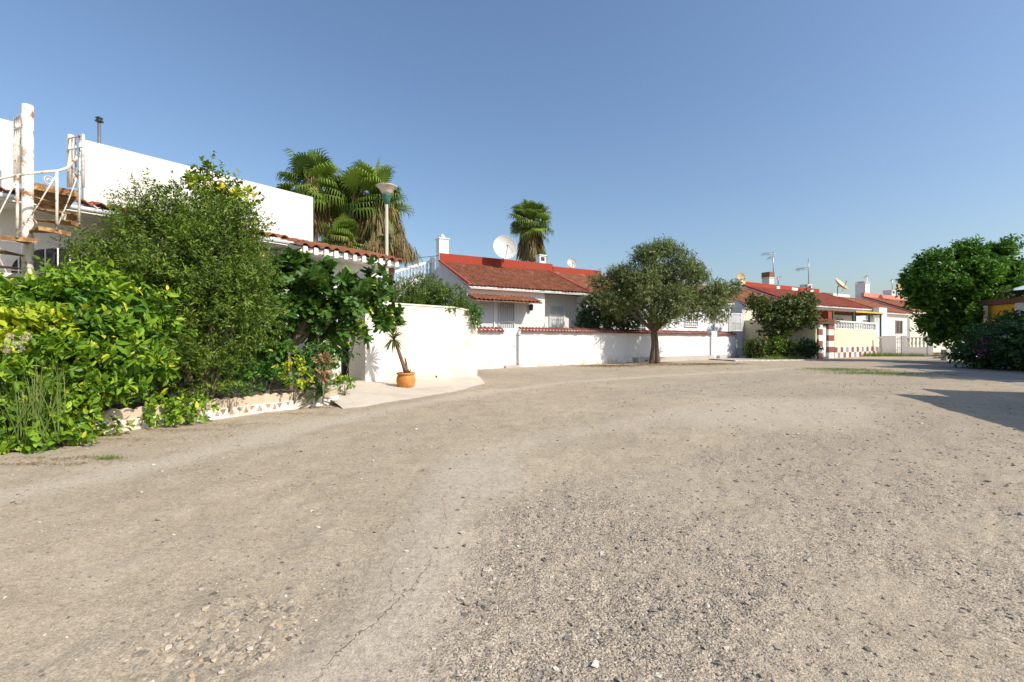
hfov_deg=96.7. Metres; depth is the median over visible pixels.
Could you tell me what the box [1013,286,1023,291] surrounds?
parasol
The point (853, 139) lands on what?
sky
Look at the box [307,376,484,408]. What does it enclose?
path
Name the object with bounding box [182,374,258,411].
plant
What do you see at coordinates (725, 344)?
garden wall
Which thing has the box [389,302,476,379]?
garden wall
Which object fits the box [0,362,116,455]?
creeping plant
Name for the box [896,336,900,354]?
garden gate
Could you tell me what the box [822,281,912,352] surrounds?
terraced house
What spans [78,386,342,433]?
planter
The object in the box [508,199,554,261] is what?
fan palm
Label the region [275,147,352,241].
fan palm
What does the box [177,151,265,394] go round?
lemon tree
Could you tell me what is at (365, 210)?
fan palm
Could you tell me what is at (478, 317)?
climbing plant
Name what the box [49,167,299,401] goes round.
shrub
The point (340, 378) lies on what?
plant
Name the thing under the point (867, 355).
grass
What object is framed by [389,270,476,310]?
shrub
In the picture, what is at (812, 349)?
bush
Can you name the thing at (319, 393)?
plant
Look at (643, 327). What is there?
window
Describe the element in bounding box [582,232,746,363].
olive tree
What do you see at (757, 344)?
bush
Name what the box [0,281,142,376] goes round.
shrub
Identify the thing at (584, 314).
oleander bush
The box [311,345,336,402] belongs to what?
plant
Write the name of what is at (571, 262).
satellite dish
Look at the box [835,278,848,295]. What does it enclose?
satellite dish
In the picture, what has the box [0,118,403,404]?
white house
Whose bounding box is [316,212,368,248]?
fan palm
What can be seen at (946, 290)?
leafy tree
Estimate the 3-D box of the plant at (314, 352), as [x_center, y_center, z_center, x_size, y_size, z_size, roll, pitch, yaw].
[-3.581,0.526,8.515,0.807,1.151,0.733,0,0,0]
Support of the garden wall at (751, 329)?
on the ground at (32, 610)
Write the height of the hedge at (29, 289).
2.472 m
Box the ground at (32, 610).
[0,342,1023,681]
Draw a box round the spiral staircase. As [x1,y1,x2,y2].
[0,103,84,281]
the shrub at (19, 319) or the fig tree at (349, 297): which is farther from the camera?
the fig tree at (349, 297)
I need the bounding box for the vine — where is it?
[90,389,220,436]
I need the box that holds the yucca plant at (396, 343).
[381,325,411,372]
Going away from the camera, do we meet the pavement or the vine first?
the vine
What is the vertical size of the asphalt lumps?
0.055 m
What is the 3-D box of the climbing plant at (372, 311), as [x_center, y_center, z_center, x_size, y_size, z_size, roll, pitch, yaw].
[-3.117,-0.076,9.794,1.276,1.564,0.710,0,0,-17]
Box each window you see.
[4,243,88,277]
[549,305,564,327]
[636,311,646,329]
[731,313,742,330]
[835,318,844,327]
[895,320,902,333]
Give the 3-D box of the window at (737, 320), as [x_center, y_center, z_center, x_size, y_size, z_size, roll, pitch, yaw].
[16.673,-1.400,33.728,1.239,1.320,0.142,0,0,-29]
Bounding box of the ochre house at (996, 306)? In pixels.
[977,297,1023,364]
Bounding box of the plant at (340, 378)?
[331,371,356,394]
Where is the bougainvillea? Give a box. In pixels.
[941,308,1023,370]
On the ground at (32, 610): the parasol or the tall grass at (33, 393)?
the tall grass at (33, 393)
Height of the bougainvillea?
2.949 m
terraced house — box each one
[433,234,590,330]
[540,266,742,332]
[698,284,778,355]
[743,272,873,328]
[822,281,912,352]
[860,290,952,351]
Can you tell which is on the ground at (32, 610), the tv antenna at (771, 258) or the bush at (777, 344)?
the bush at (777, 344)
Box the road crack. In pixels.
[314,552,432,681]
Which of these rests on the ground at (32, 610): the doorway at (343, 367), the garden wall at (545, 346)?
the garden wall at (545, 346)
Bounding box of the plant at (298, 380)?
[274,348,316,403]
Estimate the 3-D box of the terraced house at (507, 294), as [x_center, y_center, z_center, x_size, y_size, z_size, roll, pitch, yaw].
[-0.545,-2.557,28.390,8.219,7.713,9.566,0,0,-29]
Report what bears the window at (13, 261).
in the white house at (293, 216)
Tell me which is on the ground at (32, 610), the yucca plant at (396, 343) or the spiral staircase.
the spiral staircase
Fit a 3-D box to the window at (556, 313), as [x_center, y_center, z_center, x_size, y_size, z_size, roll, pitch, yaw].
[2.697,-1.375,27.083,1.081,1.470,0.142,0,0,-29]
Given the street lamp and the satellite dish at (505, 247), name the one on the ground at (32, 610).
the street lamp
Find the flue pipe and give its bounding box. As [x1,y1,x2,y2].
[94,116,103,143]
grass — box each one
[0,332,90,444]
[752,352,939,359]
[785,367,961,385]
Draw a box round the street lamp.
[376,183,396,274]
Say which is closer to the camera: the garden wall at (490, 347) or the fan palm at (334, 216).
the garden wall at (490, 347)
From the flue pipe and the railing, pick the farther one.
the railing
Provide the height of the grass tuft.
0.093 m
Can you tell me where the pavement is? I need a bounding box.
[715,356,802,359]
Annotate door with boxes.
[498,302,514,327]
[823,326,825,356]
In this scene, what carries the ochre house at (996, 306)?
on the ground at (32, 610)
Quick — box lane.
[877,360,1023,385]
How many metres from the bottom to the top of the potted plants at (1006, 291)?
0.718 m
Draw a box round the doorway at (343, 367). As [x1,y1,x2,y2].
[341,337,348,376]
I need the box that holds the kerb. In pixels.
[734,359,815,360]
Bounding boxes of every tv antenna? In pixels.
[762,252,774,271]
[797,259,809,283]
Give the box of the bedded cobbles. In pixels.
[114,576,333,681]
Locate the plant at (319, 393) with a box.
[284,373,347,404]
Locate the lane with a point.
(1009, 375)
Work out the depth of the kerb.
27.55 m
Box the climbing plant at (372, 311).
[335,302,394,372]
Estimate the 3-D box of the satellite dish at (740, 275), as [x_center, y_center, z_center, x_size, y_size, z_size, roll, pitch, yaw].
[19.089,-5.078,37.856,0.848,1.271,0.682,0,0,11]
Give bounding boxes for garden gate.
[502,328,520,367]
[710,331,716,357]
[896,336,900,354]
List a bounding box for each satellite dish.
[493,235,516,262]
[567,258,575,267]
[737,272,745,284]
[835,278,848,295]
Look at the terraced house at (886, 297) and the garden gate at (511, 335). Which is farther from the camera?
the terraced house at (886, 297)
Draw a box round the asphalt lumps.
[411,488,867,676]
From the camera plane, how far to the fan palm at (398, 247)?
18.92 m
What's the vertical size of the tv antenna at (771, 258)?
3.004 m
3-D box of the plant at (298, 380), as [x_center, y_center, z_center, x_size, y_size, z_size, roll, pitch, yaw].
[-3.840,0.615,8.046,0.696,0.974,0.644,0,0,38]
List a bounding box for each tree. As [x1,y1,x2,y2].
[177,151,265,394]
[250,247,407,383]
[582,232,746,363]
[743,285,827,355]
[894,233,1023,361]
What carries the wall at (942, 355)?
on the ground at (32, 610)
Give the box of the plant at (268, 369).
[233,357,298,396]
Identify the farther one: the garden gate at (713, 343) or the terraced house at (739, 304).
the terraced house at (739, 304)
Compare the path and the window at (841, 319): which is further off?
the window at (841, 319)
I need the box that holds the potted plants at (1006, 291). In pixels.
[997,287,1023,298]
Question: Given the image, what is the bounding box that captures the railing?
[394,257,434,304]
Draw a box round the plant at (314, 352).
[296,339,340,384]
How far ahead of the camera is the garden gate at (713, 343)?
30.15 m
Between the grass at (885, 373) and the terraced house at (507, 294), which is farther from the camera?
the terraced house at (507, 294)
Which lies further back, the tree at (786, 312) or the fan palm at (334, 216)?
the tree at (786, 312)
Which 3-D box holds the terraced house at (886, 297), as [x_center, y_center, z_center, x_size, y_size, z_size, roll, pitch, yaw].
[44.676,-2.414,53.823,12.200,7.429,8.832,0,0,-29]
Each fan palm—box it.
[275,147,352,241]
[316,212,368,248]
[322,170,364,247]
[337,156,414,247]
[360,219,422,285]
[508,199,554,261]
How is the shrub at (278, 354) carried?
on the ground at (32, 610)
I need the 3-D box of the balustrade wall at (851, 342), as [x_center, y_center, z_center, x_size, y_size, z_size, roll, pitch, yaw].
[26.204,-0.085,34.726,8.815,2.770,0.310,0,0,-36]
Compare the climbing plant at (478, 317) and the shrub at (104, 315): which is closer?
the shrub at (104, 315)
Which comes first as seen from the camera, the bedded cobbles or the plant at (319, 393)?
the bedded cobbles
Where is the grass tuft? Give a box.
[86,452,127,461]
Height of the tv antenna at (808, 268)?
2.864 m
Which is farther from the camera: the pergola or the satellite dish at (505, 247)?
the pergola
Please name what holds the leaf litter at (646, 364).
on the ground at (32, 610)
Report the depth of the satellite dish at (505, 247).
28.14 m
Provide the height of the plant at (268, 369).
0.828 m
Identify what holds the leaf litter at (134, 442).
on the ground at (32, 610)
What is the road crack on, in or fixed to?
on the ground at (32, 610)
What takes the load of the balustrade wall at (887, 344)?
on the ground at (32, 610)
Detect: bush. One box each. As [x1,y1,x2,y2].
[571,289,644,331]
[741,336,775,358]
[760,334,788,358]
[775,337,807,357]
[790,337,823,358]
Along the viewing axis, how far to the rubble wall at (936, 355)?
31.75 m
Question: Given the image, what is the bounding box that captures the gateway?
[817,311,839,358]
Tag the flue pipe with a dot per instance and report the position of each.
(98, 120)
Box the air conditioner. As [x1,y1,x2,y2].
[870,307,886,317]
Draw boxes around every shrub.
[0,278,181,409]
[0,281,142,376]
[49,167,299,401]
[70,240,359,394]
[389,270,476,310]
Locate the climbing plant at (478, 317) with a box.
[443,303,484,329]
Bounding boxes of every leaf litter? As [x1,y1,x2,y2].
[0,406,345,466]
[567,363,748,367]
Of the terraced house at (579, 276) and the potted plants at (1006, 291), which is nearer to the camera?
the potted plants at (1006, 291)
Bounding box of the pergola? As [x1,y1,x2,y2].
[814,309,883,336]
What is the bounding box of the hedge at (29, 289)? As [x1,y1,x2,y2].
[0,255,197,430]
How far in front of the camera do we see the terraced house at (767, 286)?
42.21 m
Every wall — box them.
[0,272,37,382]
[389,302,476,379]
[477,326,505,368]
[517,327,714,366]
[717,331,739,357]
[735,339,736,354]
[744,319,816,358]
[830,320,877,357]
[877,336,932,356]
[931,352,940,357]
[941,349,976,360]
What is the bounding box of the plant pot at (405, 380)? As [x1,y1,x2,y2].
[396,372,414,387]
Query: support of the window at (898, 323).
in the terraced house at (896, 322)
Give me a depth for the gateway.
31.39 m
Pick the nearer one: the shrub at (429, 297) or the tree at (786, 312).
the shrub at (429, 297)
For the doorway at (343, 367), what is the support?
in the white house at (293, 216)
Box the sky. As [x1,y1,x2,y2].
[0,0,1023,341]
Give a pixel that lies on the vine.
(178, 411)
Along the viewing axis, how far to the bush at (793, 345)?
29.71 m

